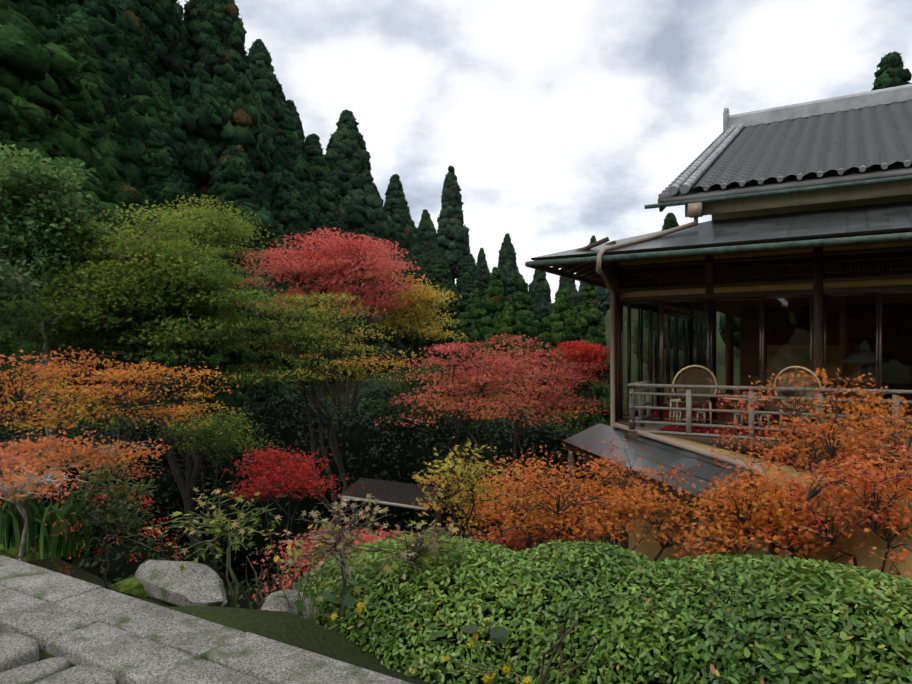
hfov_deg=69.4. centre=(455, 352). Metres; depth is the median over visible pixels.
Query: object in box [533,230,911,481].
building timber frame
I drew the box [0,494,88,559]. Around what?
strap leaves
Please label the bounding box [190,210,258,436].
conifer tree
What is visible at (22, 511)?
maple sapling
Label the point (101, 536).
nandina shrub
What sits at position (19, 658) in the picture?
stepping stones
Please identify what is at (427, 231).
conifer tree
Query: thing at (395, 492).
garden gate roof
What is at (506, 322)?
hinoki tree
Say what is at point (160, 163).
conifer tree
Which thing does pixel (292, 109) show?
conifer tree
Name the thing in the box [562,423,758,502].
lean-to roof
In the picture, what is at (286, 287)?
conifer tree
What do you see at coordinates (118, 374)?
orange maple tree
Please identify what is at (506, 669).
flower centres
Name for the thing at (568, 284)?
conifer tree
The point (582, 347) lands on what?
maple tree
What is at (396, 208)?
conifer tree
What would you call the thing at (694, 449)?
wing drain pipe
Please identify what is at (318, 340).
yellow maple tree
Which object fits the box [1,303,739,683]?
ground
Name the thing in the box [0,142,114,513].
evergreen tree
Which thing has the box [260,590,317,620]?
boulder
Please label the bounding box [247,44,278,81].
conifer tree
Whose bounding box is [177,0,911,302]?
sky
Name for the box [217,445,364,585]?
low maple tree
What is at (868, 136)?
building roof tiles
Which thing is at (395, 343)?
conifer tree
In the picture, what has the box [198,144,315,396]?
conifer tree
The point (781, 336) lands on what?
building interior walls
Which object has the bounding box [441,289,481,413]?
hinoki tree
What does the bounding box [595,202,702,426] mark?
building drain pipes
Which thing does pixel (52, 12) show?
conifer tree
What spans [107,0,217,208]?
conifer tree
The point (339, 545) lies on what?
maple sapling
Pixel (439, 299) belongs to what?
yellow maple tree
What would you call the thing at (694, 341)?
building glass
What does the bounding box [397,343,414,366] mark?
conifer tree
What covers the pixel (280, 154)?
conifer tree
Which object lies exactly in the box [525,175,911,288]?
copper building gutter
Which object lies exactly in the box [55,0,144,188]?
conifer tree
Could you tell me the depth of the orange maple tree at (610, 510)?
7.37 m
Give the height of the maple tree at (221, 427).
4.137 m
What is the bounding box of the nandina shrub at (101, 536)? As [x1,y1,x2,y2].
[14,463,172,588]
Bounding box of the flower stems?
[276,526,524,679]
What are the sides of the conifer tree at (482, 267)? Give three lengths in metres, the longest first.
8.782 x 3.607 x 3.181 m
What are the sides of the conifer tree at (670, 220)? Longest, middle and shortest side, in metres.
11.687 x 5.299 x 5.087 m
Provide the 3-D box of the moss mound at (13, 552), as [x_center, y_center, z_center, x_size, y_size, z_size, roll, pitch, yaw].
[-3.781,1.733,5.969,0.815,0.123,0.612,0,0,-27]
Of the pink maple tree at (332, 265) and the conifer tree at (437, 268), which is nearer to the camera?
the pink maple tree at (332, 265)
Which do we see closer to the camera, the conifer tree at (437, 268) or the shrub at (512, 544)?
the shrub at (512, 544)
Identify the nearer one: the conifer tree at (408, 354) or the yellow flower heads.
the yellow flower heads
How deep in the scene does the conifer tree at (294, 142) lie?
44.85 m
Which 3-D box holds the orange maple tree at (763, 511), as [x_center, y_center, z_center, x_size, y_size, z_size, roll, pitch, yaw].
[2.839,2.869,6.126,2.299,4.115,2.298,0,0,-2]
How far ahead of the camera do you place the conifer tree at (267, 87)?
45.95 m
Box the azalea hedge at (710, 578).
[226,534,911,683]
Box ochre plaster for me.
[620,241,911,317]
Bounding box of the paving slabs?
[0,555,412,683]
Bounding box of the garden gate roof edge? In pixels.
[338,492,464,510]
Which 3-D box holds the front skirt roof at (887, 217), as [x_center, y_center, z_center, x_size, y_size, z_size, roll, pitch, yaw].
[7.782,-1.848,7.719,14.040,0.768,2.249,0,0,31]
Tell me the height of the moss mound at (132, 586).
0.132 m
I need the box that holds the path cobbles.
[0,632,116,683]
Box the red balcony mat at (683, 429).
[658,425,852,439]
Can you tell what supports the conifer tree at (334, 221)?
on the ground
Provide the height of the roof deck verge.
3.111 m
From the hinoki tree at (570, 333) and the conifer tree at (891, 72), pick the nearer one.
the hinoki tree at (570, 333)
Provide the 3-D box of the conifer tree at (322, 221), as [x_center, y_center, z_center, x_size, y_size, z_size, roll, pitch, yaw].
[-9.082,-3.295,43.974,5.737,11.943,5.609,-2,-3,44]
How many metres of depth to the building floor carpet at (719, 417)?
11.80 m
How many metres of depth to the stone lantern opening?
9.38 m
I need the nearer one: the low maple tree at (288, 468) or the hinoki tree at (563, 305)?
the low maple tree at (288, 468)
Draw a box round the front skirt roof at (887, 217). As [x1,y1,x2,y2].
[531,201,911,259]
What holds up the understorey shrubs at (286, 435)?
on the ground
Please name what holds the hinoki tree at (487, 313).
on the ground
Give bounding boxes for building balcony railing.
[628,381,911,454]
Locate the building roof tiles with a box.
[692,99,911,189]
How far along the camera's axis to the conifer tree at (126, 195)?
27.44 m
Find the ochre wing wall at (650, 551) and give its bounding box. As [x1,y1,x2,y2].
[614,425,911,613]
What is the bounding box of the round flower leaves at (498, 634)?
[276,584,508,642]
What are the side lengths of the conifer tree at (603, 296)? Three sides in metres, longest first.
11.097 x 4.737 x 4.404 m
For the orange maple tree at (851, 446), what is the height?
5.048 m
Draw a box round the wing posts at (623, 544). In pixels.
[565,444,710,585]
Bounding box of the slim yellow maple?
[412,436,533,557]
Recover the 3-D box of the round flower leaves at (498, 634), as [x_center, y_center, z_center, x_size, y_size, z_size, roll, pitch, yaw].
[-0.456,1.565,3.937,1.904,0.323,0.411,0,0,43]
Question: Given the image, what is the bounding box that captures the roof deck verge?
[658,130,911,202]
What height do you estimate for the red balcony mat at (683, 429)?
0.014 m
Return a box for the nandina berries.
[45,452,183,575]
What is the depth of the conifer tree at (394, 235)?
57.12 m
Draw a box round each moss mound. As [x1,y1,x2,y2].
[0,539,89,559]
[109,577,148,596]
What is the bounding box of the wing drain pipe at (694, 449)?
[613,423,771,586]
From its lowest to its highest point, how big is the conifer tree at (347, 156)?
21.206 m
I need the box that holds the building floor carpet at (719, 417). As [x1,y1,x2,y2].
[635,392,911,429]
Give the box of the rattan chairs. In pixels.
[667,365,834,432]
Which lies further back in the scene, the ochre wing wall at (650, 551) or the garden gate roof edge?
the garden gate roof edge
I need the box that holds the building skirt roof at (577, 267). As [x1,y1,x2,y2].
[533,258,611,281]
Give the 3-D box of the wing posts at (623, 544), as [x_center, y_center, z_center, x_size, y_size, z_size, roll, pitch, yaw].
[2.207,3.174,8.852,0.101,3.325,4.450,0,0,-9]
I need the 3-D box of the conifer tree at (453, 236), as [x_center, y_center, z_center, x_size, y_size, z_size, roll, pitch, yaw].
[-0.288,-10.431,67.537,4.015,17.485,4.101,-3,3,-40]
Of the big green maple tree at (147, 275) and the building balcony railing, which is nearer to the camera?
the building balcony railing
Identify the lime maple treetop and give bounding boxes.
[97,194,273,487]
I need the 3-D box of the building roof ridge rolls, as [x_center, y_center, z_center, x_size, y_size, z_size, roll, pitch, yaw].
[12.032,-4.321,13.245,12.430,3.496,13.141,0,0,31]
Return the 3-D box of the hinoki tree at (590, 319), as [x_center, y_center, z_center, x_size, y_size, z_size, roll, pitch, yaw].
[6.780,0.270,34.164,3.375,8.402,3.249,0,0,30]
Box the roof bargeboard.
[658,168,911,211]
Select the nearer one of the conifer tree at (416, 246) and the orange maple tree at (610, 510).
the orange maple tree at (610, 510)
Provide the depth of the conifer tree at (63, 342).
25.59 m
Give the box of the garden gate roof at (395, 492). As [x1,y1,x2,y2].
[341,477,453,506]
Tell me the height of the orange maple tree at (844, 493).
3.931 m
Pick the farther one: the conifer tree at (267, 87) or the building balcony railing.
the conifer tree at (267, 87)
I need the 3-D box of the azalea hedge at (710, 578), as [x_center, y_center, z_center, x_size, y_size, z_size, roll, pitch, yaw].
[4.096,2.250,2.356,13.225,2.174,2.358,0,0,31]
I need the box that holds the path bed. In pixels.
[0,632,117,683]
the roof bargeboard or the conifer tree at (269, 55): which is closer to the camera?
the roof bargeboard
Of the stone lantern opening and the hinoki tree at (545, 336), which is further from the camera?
the hinoki tree at (545, 336)
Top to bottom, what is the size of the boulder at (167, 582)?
0.233 m
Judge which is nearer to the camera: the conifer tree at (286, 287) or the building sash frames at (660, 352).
the building sash frames at (660, 352)
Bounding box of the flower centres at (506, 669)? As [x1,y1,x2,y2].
[275,526,527,680]
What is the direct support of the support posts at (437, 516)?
on the ground
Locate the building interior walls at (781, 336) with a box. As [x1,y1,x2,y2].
[741,303,911,411]
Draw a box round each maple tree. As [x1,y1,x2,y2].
[0,200,288,565]
[0,346,247,513]
[0,428,169,504]
[147,408,278,573]
[211,290,430,533]
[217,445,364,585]
[228,227,429,431]
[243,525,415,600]
[340,354,514,444]
[366,273,466,409]
[374,333,609,545]
[412,444,595,574]
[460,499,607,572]
[465,438,761,577]
[546,340,609,463]
[661,441,862,592]
[694,368,911,538]
[761,443,911,605]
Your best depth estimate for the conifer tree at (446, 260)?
51.63 m
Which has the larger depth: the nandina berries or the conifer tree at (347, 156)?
the conifer tree at (347, 156)
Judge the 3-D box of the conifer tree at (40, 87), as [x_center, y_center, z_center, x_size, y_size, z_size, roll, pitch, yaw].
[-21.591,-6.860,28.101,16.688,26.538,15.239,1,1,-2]
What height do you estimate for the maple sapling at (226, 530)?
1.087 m
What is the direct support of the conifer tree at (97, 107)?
on the ground
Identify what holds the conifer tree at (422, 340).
on the ground
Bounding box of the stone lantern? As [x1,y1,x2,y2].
[841,340,889,427]
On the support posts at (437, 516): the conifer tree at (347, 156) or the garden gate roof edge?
the garden gate roof edge
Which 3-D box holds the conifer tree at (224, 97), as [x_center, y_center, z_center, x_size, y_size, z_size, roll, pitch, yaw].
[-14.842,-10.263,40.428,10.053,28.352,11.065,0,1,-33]
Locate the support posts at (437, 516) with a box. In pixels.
[365,496,447,536]
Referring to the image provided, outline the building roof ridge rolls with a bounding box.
[668,84,911,194]
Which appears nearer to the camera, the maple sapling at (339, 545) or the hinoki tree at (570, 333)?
the maple sapling at (339, 545)
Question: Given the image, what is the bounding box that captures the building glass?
[623,294,911,427]
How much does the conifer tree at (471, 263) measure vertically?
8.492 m
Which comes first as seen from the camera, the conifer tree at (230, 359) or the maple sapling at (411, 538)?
the maple sapling at (411, 538)
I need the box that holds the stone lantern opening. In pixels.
[861,366,868,374]
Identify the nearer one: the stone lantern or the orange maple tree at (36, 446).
the orange maple tree at (36, 446)
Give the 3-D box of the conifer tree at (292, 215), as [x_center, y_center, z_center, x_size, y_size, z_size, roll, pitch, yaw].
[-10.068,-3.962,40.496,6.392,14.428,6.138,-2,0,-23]
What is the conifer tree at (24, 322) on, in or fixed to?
on the ground
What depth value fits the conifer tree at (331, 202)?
48.77 m
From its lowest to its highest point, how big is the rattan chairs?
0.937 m
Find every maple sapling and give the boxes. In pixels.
[0,458,92,560]
[142,481,292,607]
[279,493,398,633]
[344,511,475,600]
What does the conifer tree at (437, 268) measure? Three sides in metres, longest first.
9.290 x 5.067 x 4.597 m
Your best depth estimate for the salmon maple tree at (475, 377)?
12.56 m
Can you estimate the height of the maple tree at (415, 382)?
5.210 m
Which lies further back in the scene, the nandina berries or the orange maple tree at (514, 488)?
the orange maple tree at (514, 488)
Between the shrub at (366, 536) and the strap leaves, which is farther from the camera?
the shrub at (366, 536)
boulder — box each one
[135,560,226,606]
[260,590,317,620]
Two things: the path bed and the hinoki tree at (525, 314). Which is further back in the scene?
the hinoki tree at (525, 314)
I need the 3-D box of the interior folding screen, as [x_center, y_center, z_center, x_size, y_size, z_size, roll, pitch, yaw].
[6.640,0.481,12.117,1.680,1.250,0.120,0,0,31]
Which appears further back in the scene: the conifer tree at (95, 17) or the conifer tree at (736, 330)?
the conifer tree at (736, 330)
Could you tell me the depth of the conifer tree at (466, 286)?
51.92 m
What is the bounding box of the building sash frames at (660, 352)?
[619,289,911,434]
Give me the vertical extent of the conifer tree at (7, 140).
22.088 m
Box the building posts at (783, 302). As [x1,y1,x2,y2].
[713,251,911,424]
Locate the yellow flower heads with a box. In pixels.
[273,526,531,682]
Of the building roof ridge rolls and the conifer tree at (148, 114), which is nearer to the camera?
the building roof ridge rolls
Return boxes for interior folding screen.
[767,345,870,414]
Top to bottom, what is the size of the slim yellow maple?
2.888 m
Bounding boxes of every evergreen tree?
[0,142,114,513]
[0,259,56,334]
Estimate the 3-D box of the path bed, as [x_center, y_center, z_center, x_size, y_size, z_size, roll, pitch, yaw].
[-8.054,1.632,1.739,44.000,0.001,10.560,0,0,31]
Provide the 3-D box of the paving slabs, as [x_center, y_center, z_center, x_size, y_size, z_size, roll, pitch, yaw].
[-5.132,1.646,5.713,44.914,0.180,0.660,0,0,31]
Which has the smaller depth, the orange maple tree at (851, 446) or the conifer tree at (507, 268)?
the orange maple tree at (851, 446)
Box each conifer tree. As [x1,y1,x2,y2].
[0,0,127,426]
[0,103,79,344]
[0,306,82,347]
[29,0,69,41]
[52,24,130,199]
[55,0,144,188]
[57,331,96,410]
[79,184,201,427]
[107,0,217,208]
[108,0,176,149]
[136,127,200,255]
[183,0,283,235]
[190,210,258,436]
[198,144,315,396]
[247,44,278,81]
[248,39,288,129]
[253,234,323,411]
[264,109,318,246]
[270,171,344,384]
[276,113,320,216]
[286,99,304,139]
[303,133,347,239]
[313,215,363,378]
[323,109,398,274]
[323,212,364,380]
[353,233,405,373]
[371,180,405,287]
[383,174,414,261]
[397,253,429,360]
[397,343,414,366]
[404,227,427,271]
[418,209,443,260]
[422,249,465,358]
[436,165,470,283]
[442,255,455,357]
[455,263,482,312]
[465,253,483,299]
[476,248,489,293]
[497,233,522,303]
[528,269,553,321]
[555,271,578,312]
[578,235,609,316]
[631,213,681,380]
[718,313,739,349]
[871,51,911,90]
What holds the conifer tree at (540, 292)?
on the ground
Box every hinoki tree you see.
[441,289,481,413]
[453,270,506,426]
[468,301,530,428]
[512,277,539,351]
[516,317,556,422]
[542,313,612,507]
[548,289,607,424]
[576,283,609,418]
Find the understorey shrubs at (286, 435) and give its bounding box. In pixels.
[0,387,598,608]

